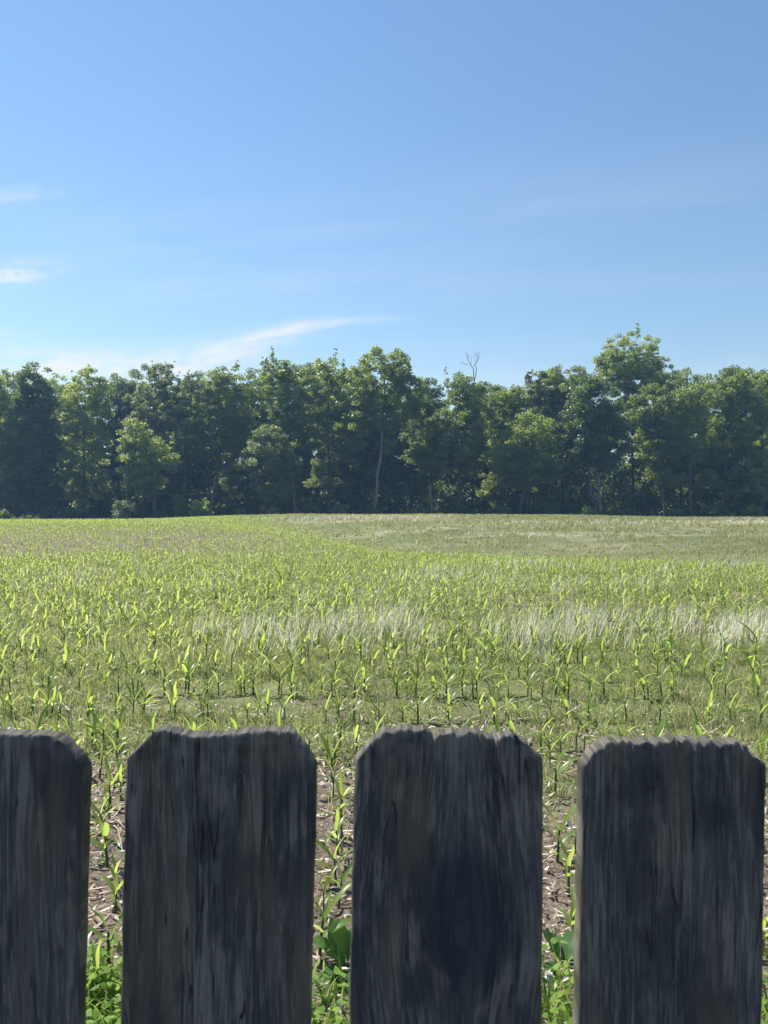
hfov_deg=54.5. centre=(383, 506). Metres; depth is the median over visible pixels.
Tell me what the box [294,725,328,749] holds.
corn plant
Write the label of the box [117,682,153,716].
corn plant
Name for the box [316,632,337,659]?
corn plant
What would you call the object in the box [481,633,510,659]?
corn plant
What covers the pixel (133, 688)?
corn plant
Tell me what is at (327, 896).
corn plant
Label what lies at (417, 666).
corn plant
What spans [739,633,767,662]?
corn plant
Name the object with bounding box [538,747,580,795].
corn plant
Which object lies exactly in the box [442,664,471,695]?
corn plant
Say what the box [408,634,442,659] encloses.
corn plant
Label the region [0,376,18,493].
broadleaf tree
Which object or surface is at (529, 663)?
corn plant
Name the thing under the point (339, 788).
corn plant
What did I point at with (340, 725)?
corn plant
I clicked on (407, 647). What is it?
corn plant
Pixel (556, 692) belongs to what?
corn plant
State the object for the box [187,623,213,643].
corn plant
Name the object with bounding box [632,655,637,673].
corn plant
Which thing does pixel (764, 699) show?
corn plant
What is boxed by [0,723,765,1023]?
picket fence
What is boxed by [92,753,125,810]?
corn plant
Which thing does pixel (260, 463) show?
broadleaf tree
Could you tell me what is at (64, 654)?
corn plant
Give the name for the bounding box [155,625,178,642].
corn plant
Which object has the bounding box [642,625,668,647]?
corn plant
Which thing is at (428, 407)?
broadleaf tree
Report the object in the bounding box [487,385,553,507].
broadleaf tree
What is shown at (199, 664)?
corn plant
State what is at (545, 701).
corn plant
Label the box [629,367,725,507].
broadleaf tree
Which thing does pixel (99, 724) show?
corn plant
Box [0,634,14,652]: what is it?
corn plant
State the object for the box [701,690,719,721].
corn plant
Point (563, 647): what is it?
corn plant
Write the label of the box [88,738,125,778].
corn plant
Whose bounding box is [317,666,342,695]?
corn plant
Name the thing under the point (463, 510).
bush
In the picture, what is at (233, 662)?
corn plant
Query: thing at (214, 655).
corn plant
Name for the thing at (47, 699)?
corn plant
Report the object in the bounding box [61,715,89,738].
corn plant
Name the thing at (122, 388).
broadleaf tree
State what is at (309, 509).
bush
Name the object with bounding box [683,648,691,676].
corn plant
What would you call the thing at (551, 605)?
corn plant
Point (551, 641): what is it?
corn plant
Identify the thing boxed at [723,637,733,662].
corn plant
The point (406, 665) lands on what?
corn plant
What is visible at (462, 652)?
corn plant
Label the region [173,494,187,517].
bush
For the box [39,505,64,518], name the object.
bush
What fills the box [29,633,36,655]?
corn plant
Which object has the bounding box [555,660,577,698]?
corn plant
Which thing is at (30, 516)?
bush
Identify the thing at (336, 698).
corn plant
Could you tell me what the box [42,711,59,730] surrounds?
corn plant
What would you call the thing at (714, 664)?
corn plant
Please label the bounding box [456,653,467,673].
corn plant
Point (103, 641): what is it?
corn plant
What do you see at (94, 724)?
corn plant
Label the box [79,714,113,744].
corn plant
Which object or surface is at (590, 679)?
corn plant
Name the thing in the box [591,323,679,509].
broadleaf tree
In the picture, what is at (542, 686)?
corn plant
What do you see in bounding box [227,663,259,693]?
corn plant
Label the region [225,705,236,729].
corn plant
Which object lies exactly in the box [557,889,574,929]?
corn plant
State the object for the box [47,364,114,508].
broadleaf tree
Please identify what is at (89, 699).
corn plant
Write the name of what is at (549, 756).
corn plant
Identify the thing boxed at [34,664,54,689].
corn plant
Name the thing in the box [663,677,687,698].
corn plant
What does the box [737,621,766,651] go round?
corn plant
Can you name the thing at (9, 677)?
corn plant
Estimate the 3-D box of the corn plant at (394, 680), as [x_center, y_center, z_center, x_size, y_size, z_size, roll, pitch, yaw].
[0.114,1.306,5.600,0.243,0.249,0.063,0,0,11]
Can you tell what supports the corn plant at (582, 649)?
on the ground at (324, 825)
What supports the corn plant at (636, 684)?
on the ground at (324, 825)
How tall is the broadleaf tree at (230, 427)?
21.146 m
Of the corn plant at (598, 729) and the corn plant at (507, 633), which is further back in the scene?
the corn plant at (507, 633)
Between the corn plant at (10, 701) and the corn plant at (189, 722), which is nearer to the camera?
the corn plant at (189, 722)
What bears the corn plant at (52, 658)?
on the ground at (324, 825)
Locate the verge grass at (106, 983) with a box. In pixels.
[86,927,767,1023]
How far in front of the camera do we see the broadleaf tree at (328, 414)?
95.10 m
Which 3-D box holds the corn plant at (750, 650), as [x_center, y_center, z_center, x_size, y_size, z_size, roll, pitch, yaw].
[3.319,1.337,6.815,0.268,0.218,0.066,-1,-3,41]
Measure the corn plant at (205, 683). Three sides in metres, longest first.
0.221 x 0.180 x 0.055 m
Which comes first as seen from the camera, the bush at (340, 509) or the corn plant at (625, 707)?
the corn plant at (625, 707)
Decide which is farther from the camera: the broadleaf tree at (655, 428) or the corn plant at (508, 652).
the broadleaf tree at (655, 428)
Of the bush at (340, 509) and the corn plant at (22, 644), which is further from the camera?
the bush at (340, 509)
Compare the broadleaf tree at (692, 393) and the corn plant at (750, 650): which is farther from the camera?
the broadleaf tree at (692, 393)
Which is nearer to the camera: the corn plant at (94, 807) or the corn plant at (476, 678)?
the corn plant at (94, 807)
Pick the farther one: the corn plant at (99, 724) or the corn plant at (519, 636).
the corn plant at (519, 636)
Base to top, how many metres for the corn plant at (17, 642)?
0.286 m
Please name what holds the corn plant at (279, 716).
on the ground at (324, 825)
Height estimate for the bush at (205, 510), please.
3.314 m
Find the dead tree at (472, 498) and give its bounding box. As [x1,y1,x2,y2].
[461,351,480,511]
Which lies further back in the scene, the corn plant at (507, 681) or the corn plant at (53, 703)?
the corn plant at (507, 681)
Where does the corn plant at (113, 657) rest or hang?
on the ground at (324, 825)
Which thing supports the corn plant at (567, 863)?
on the ground at (324, 825)
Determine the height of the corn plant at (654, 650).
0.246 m
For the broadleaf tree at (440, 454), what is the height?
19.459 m
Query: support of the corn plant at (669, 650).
on the ground at (324, 825)
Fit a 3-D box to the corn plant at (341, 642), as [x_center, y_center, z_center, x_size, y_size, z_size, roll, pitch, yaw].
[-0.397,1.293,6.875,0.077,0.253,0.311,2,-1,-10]
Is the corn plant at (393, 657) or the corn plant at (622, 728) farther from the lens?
the corn plant at (393, 657)
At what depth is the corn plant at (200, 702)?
4.99 m
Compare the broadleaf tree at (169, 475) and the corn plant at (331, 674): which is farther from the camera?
the broadleaf tree at (169, 475)
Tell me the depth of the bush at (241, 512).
86.60 m
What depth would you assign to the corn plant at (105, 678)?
5.69 m
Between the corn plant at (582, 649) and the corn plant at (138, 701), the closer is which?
the corn plant at (138, 701)
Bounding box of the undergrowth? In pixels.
[0,451,767,519]
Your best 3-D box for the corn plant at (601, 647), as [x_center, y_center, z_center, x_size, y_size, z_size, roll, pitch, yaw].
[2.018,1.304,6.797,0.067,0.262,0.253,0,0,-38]
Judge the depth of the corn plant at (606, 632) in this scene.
7.44 m
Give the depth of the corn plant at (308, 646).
6.84 m
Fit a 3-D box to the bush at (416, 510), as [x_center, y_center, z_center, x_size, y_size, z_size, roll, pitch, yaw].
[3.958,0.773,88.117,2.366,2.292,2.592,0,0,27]
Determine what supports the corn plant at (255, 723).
on the ground at (324, 825)
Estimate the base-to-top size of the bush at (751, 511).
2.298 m
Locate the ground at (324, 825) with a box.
[0,511,767,1023]
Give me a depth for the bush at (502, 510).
87.74 m
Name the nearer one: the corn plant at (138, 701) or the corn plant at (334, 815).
the corn plant at (334, 815)
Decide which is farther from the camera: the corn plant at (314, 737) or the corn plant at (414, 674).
the corn plant at (414, 674)
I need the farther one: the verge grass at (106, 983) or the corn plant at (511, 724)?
the corn plant at (511, 724)
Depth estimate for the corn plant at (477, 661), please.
6.22 m
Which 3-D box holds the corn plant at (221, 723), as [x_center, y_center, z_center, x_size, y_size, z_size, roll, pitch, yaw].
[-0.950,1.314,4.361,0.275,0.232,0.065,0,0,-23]
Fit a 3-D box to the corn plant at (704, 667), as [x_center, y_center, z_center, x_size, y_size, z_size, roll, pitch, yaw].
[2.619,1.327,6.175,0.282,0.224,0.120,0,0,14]
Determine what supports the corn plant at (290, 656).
on the ground at (324, 825)
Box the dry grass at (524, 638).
[0,513,767,670]
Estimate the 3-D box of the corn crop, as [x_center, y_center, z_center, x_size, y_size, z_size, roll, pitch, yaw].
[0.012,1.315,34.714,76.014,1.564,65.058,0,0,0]
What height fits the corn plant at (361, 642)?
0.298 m
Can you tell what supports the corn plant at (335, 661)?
on the ground at (324, 825)
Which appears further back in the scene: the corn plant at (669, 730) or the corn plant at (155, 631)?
the corn plant at (155, 631)
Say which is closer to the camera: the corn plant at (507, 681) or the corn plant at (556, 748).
the corn plant at (556, 748)
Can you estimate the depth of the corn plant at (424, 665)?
6.19 m
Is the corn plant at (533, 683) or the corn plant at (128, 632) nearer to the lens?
the corn plant at (533, 683)
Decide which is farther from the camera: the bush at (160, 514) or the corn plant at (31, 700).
the bush at (160, 514)
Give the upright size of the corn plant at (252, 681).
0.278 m
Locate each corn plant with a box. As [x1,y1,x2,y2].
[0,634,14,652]
[0,663,22,690]
[0,668,16,688]
[0,688,16,716]
[0,691,27,718]
[2,710,16,728]
[3,629,36,655]
[4,648,22,671]
[12,633,27,655]
[14,651,37,673]
[20,684,38,714]
[22,704,60,728]
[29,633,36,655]
[32,661,62,688]
[34,657,60,686]
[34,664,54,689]
[35,637,59,658]
[35,683,51,716]
[37,646,61,670]
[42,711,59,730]
[49,628,72,657]
[51,683,61,715]
[55,624,74,641]
[57,688,70,718]
[61,643,66,670]
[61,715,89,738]
[67,660,98,691]
[68,648,94,670]
[74,707,125,750]
[76,649,97,670]
[79,610,94,630]
[79,710,101,749]
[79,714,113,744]
[84,691,97,716]
[85,682,94,719]
[87,663,113,690]
[88,651,110,672]
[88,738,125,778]
[88,908,121,963]
[90,795,124,836]
[90,807,124,866]
[91,734,135,765]
[91,790,125,822]
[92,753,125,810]
[92,939,117,991]
[93,702,143,747]
[94,866,122,916]
[95,631,114,655]
[100,667,131,694]
[103,647,119,671]
[105,703,122,750]
[108,649,113,673]
[112,852,120,881]
[114,692,123,715]
[115,649,135,671]
[115,666,150,692]
[115,760,124,800]
[116,602,140,623]
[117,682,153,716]
[118,622,136,642]
[119,667,152,694]
[123,646,158,672]
[126,679,165,713]
[129,693,157,717]
[131,610,157,632]
[139,618,163,645]
[142,711,156,736]
[143,664,181,694]
[146,707,175,729]
[149,646,160,674]
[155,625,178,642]
[159,688,188,712]
[161,710,206,729]
[167,612,173,634]
[167,679,178,717]
[178,652,197,692]
[179,622,203,645]
[179,661,203,693]
[181,714,213,730]
[182,643,192,669]
[185,690,221,712]
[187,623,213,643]
[188,688,220,714]
[189,683,231,720]
[191,627,217,656]
[192,714,195,730]
[194,649,201,671]
[197,672,216,691]
[204,667,234,696]
[205,714,240,729]
[210,649,225,673]
[219,648,239,674]
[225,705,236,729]
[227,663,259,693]
[230,672,248,694]
[237,692,257,719]
[240,715,272,727]
[244,654,261,673]
[246,663,268,693]
[254,632,269,653]
[254,685,267,719]
[255,688,273,717]
[258,644,280,676]
[260,621,271,639]
[265,660,300,693]
[269,691,298,719]
[277,708,282,725]
[278,617,293,642]
[280,645,304,672]
[281,618,303,639]
[282,628,312,655]
[282,671,308,697]
[284,666,298,698]
[287,714,313,739]
[294,634,323,658]
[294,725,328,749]
[305,725,345,756]
[306,669,335,694]
[309,692,342,723]
[313,705,362,747]
[313,881,351,959]
[314,863,337,914]
[315,731,354,763]
[315,835,352,885]
[315,857,351,907]
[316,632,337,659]
[316,731,354,781]
[317,608,326,627]
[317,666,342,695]
[317,760,354,797]
[317,793,352,838]
[318,684,358,722]
[319,662,349,693]
[322,647,355,674]
[326,807,350,854]
[329,619,350,642]
[330,690,342,722]
[332,636,351,658]
[332,764,353,817]
[333,667,373,695]
[336,632,345,655]
[337,681,375,720]
[349,630,370,659]
[350,716,361,751]
[353,634,362,657]
[355,654,375,695]
[358,647,388,671]
[362,712,387,737]
[365,692,396,718]
[373,630,398,656]
[376,642,409,670]
[380,666,412,696]
[384,650,398,672]
[385,667,410,694]
[387,708,438,724]
[389,687,416,721]
[392,632,413,658]
[396,649,418,674]
[399,687,437,723]
[402,666,429,695]
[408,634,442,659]
[408,643,433,676]
[416,653,434,677]
[424,617,431,643]
[424,668,439,699]
[427,660,465,696]
[428,668,463,698]
[429,640,457,673]
[431,626,468,655]
[438,620,464,646]
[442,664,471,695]
[444,652,451,672]
[445,687,459,721]
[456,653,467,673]
[456,668,480,697]
[459,664,500,694]
[460,645,480,676]
[468,713,472,727]
[472,649,485,676]
[473,688,490,716]
[475,631,492,658]
[480,712,498,733]
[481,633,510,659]
[486,636,502,658]
[486,684,494,723]
[497,672,520,696]
[498,638,522,660]
[500,619,521,642]
[500,646,530,677]
[501,695,516,720]
[503,708,514,731]
[506,624,531,645]
[510,635,526,657]
[514,666,544,698]
[515,647,536,675]
[521,675,544,697]
[521,713,559,753]
[525,632,556,659]
[525,675,555,696]
[528,625,539,648]
[530,625,541,645]
[534,735,567,766]
[536,725,575,760]
[537,724,562,752]
[538,651,558,676]
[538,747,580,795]
[539,655,565,677]
[539,664,578,696]
[539,696,563,714]
[540,632,555,655]
[542,594,565,618]
[542,803,576,862]
[553,635,576,658]
[553,803,576,852]
[554,647,582,670]
[554,712,593,749]
[554,830,574,896]
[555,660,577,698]
[556,681,575,718]
[557,638,567,662]
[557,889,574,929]
[560,667,574,699]
[560,722,603,749]
[561,632,595,660]
[573,637,595,662]
[574,687,604,719]
[574,716,628,739]
[575,615,579,637]
[575,651,594,678]
[576,669,607,690]
[578,669,619,698]
[582,672,604,696]
[594,653,630,678]
[596,626,612,647]
[596,638,618,663]
[597,717,639,736]
[607,681,643,721]
[611,616,635,636]
[614,673,657,699]
[623,637,638,660]
[623,724,646,737]
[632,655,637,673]
[634,669,662,699]
[635,665,676,697]
[636,666,644,698]
[641,718,666,736]
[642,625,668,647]
[642,638,670,659]
[643,641,663,660]
[644,692,681,722]
[645,651,671,676]
[649,638,673,662]
[654,638,681,664]
[660,614,679,636]
[661,633,683,658]
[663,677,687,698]
[664,663,678,695]
[666,720,688,734]
[667,653,697,677]
[667,655,690,677]
[674,641,700,663]
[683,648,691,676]
[687,653,718,677]
[689,668,729,695]
[690,706,701,737]
[691,637,712,661]
[700,637,721,664]
[701,650,732,678]
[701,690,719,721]
[706,623,728,651]
[706,675,724,695]
[710,666,746,697]
[710,720,732,738]
[712,692,751,723]
[716,657,727,679]
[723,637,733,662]
[729,641,759,664]
[733,643,760,657]
[736,691,767,722]
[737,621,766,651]
[737,693,767,725]
[738,669,767,697]
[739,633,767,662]
[743,655,767,675]
[749,659,767,676]
[750,665,760,699]
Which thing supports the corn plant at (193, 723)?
on the ground at (324, 825)
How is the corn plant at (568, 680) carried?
on the ground at (324, 825)
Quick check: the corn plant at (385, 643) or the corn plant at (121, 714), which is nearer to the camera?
the corn plant at (121, 714)
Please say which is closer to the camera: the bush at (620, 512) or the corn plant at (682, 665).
the corn plant at (682, 665)
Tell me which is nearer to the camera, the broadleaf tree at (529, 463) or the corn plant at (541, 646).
the corn plant at (541, 646)
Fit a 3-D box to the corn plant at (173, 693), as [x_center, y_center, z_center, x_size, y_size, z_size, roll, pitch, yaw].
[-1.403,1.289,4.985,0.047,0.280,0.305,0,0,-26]
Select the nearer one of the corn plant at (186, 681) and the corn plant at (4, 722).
the corn plant at (4, 722)
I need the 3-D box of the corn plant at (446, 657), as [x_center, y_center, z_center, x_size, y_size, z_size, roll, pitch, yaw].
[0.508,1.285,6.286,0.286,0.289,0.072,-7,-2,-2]
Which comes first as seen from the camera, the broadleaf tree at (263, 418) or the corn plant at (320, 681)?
the corn plant at (320, 681)
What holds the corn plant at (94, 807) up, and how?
on the ground at (324, 825)
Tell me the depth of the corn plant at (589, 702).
4.91 m
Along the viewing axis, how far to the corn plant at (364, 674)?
5.59 m
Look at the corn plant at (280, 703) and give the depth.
4.98 m
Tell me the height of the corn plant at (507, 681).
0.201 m
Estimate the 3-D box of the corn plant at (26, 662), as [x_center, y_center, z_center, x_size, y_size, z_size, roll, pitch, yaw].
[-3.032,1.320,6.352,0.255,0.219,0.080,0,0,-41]
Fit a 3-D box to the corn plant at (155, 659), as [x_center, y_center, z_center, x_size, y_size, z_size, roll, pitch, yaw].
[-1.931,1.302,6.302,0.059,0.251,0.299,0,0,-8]
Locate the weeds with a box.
[0,513,767,1023]
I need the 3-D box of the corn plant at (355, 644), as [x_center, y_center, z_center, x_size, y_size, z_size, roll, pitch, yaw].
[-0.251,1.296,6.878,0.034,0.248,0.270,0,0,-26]
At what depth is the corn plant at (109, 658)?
6.26 m
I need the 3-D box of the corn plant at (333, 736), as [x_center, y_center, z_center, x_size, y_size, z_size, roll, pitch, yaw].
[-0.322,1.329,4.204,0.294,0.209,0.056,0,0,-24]
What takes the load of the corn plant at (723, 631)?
on the ground at (324, 825)
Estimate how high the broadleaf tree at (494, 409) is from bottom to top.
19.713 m
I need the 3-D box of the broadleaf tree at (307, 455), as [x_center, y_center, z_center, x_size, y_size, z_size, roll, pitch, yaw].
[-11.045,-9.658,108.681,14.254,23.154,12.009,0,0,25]
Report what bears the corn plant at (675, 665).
on the ground at (324, 825)
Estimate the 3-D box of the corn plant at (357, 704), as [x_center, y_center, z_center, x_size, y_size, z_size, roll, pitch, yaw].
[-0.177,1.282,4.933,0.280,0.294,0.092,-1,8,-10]
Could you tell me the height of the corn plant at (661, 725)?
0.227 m
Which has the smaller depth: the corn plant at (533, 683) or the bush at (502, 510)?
the corn plant at (533, 683)
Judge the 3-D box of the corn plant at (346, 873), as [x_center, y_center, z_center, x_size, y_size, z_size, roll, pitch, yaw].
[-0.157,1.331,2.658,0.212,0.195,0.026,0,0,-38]
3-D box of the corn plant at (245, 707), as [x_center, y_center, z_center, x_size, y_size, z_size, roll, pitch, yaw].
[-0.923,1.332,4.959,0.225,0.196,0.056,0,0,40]
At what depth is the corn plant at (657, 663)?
6.18 m
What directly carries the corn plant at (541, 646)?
on the ground at (324, 825)
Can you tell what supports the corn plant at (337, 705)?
on the ground at (324, 825)
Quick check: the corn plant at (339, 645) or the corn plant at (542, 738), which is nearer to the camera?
the corn plant at (542, 738)
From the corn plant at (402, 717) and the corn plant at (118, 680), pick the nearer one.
the corn plant at (402, 717)
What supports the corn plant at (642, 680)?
on the ground at (324, 825)
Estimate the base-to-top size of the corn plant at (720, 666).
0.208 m
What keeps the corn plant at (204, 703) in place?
on the ground at (324, 825)
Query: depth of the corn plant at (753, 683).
5.51 m
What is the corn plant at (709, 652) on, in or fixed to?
on the ground at (324, 825)
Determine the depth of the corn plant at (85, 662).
6.29 m
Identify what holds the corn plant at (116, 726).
on the ground at (324, 825)
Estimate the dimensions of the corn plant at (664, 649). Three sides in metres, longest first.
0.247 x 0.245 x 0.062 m
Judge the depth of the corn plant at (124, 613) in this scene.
8.90 m
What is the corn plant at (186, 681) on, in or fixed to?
on the ground at (324, 825)
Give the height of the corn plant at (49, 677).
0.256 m
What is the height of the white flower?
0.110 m
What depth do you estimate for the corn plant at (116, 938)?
2.31 m
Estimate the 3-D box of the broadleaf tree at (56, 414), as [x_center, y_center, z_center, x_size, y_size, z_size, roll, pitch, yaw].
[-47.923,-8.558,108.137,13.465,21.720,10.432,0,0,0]
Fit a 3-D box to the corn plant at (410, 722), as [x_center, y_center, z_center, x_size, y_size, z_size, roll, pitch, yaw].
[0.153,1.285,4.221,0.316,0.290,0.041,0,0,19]
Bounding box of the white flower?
[543,970,553,1003]
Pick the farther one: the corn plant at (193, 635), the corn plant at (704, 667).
the corn plant at (193, 635)
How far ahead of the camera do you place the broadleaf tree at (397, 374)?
91.19 m
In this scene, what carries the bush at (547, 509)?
on the ground at (324, 825)
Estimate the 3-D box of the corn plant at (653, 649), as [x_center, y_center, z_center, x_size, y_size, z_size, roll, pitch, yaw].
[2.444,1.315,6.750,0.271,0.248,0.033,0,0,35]
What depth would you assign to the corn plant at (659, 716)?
4.85 m
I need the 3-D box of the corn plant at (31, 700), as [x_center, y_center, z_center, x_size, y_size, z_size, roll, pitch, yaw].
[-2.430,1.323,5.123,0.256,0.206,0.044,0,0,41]
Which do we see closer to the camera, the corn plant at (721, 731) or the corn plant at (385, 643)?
the corn plant at (721, 731)
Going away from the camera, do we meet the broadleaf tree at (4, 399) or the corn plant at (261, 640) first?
the corn plant at (261, 640)
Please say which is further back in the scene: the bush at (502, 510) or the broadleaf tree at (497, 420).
the broadleaf tree at (497, 420)
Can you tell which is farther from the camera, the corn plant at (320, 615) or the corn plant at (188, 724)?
the corn plant at (320, 615)
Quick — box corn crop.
[0,514,767,955]
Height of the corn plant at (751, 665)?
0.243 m
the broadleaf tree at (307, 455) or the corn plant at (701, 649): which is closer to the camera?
the corn plant at (701, 649)
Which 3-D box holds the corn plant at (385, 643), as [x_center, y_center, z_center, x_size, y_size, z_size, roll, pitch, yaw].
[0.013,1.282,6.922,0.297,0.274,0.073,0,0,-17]
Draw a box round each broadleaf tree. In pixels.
[0,361,64,515]
[0,368,47,510]
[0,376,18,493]
[21,372,98,484]
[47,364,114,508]
[73,369,160,508]
[114,418,181,518]
[121,360,182,512]
[132,383,196,512]
[159,370,216,517]
[164,372,233,499]
[189,360,261,514]
[211,367,301,513]
[237,423,303,507]
[254,346,316,509]
[258,362,347,496]
[297,348,365,513]
[315,367,406,509]
[332,344,434,507]
[362,385,450,511]
[398,377,448,513]
[403,367,491,505]
[441,381,513,509]
[475,384,531,506]
[481,407,567,514]
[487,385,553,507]
[515,369,555,513]
[517,364,616,511]
[553,372,637,514]
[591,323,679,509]
[623,379,690,516]
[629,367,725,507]
[656,383,722,516]
[696,364,767,516]
[700,368,761,506]
[729,368,767,512]
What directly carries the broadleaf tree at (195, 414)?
on the ground at (324, 825)
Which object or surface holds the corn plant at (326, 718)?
on the ground at (324, 825)
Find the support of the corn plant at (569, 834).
on the ground at (324, 825)
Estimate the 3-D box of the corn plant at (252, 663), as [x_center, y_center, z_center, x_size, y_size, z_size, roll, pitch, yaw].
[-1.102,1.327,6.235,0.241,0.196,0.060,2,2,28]
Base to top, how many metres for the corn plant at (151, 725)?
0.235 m
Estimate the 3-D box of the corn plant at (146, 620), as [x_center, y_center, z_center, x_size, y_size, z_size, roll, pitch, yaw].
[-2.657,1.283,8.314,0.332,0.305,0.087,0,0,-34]
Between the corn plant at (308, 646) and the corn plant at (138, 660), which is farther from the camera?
the corn plant at (308, 646)
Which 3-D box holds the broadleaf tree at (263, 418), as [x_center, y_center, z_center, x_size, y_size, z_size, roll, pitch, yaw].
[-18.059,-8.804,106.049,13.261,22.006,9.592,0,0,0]
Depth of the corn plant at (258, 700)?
4.98 m
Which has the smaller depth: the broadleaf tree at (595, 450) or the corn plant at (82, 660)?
the corn plant at (82, 660)
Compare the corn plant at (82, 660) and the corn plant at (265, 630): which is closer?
the corn plant at (82, 660)
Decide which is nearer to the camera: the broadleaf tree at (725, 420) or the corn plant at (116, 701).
the corn plant at (116, 701)
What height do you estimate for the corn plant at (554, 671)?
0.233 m
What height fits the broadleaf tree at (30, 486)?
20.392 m
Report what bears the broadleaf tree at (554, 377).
on the ground at (324, 825)
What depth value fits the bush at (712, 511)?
88.50 m
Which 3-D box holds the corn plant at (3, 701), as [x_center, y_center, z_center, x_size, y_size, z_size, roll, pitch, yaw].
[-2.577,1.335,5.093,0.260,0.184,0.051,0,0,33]
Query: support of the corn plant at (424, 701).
on the ground at (324, 825)
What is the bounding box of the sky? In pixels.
[0,0,767,505]
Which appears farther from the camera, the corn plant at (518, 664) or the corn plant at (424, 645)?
the corn plant at (424, 645)
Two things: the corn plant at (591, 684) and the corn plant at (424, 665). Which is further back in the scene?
the corn plant at (424, 665)
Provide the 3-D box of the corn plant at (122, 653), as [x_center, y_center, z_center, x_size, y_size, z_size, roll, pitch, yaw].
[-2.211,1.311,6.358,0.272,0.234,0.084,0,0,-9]
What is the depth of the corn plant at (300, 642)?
6.87 m
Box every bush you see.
[0,508,16,519]
[10,512,44,519]
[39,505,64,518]
[54,507,97,519]
[111,500,138,518]
[146,509,168,518]
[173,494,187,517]
[188,497,213,516]
[234,508,247,515]
[266,507,281,514]
[295,503,319,514]
[331,502,348,514]
[354,505,382,514]
[407,504,427,513]
[451,504,475,514]
[494,503,511,514]
[535,501,559,514]
[579,504,595,514]
[611,508,642,515]
[668,508,683,516]
[698,502,728,516]
[739,504,765,516]
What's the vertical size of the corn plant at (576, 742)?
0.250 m
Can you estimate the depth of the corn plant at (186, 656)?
6.28 m
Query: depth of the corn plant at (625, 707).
4.95 m
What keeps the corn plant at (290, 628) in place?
on the ground at (324, 825)
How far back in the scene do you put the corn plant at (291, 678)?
5.55 m
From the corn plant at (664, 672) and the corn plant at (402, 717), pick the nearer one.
the corn plant at (402, 717)
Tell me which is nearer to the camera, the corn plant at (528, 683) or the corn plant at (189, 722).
the corn plant at (189, 722)
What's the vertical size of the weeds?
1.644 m
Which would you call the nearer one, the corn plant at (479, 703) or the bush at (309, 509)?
the corn plant at (479, 703)
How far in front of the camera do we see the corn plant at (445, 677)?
5.49 m
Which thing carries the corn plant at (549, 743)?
on the ground at (324, 825)
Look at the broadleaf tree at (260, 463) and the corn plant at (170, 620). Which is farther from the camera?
the broadleaf tree at (260, 463)
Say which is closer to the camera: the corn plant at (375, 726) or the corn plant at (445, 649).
the corn plant at (375, 726)
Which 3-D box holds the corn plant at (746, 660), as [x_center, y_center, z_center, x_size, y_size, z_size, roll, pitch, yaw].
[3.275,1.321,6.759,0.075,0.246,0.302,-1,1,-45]
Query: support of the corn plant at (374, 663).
on the ground at (324, 825)
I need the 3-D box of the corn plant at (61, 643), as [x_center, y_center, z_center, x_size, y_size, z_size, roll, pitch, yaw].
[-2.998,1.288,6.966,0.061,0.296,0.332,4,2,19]
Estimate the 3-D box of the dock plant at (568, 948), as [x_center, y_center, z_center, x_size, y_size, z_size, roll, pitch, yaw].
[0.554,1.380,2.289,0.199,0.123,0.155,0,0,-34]
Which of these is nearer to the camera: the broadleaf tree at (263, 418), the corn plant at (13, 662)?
the corn plant at (13, 662)
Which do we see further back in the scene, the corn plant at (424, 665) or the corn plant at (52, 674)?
the corn plant at (424, 665)
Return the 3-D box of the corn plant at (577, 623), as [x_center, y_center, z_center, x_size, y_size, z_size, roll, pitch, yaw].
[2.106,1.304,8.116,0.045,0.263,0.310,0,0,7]
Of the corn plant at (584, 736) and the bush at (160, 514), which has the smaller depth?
the corn plant at (584, 736)
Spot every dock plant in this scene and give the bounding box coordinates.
[313,915,350,993]
[542,928,573,982]
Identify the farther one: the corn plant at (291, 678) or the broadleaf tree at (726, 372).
the broadleaf tree at (726, 372)
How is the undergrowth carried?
on the ground at (324, 825)
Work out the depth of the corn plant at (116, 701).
4.98 m
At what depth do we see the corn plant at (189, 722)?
4.38 m
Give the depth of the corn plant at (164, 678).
5.63 m
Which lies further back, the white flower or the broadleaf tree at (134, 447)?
the broadleaf tree at (134, 447)
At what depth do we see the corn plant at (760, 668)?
6.11 m
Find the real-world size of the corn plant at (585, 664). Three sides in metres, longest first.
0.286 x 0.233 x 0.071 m
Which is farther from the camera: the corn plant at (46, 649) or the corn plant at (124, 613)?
the corn plant at (124, 613)
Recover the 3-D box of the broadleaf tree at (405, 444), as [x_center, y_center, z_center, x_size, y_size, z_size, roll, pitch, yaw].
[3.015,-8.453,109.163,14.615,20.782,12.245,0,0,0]
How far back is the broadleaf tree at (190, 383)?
93.32 m
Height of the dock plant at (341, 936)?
0.146 m
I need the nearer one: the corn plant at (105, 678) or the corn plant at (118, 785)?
the corn plant at (118, 785)
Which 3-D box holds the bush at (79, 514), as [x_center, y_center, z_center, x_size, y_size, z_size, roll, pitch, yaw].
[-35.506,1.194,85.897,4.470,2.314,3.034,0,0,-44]
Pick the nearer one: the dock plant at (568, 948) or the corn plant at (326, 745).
the dock plant at (568, 948)
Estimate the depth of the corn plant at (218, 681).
5.59 m
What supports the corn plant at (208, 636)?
on the ground at (324, 825)
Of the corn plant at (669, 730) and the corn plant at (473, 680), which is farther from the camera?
the corn plant at (473, 680)
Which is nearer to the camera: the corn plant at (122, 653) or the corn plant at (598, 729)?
the corn plant at (598, 729)
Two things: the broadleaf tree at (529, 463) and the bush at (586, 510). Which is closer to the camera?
the bush at (586, 510)

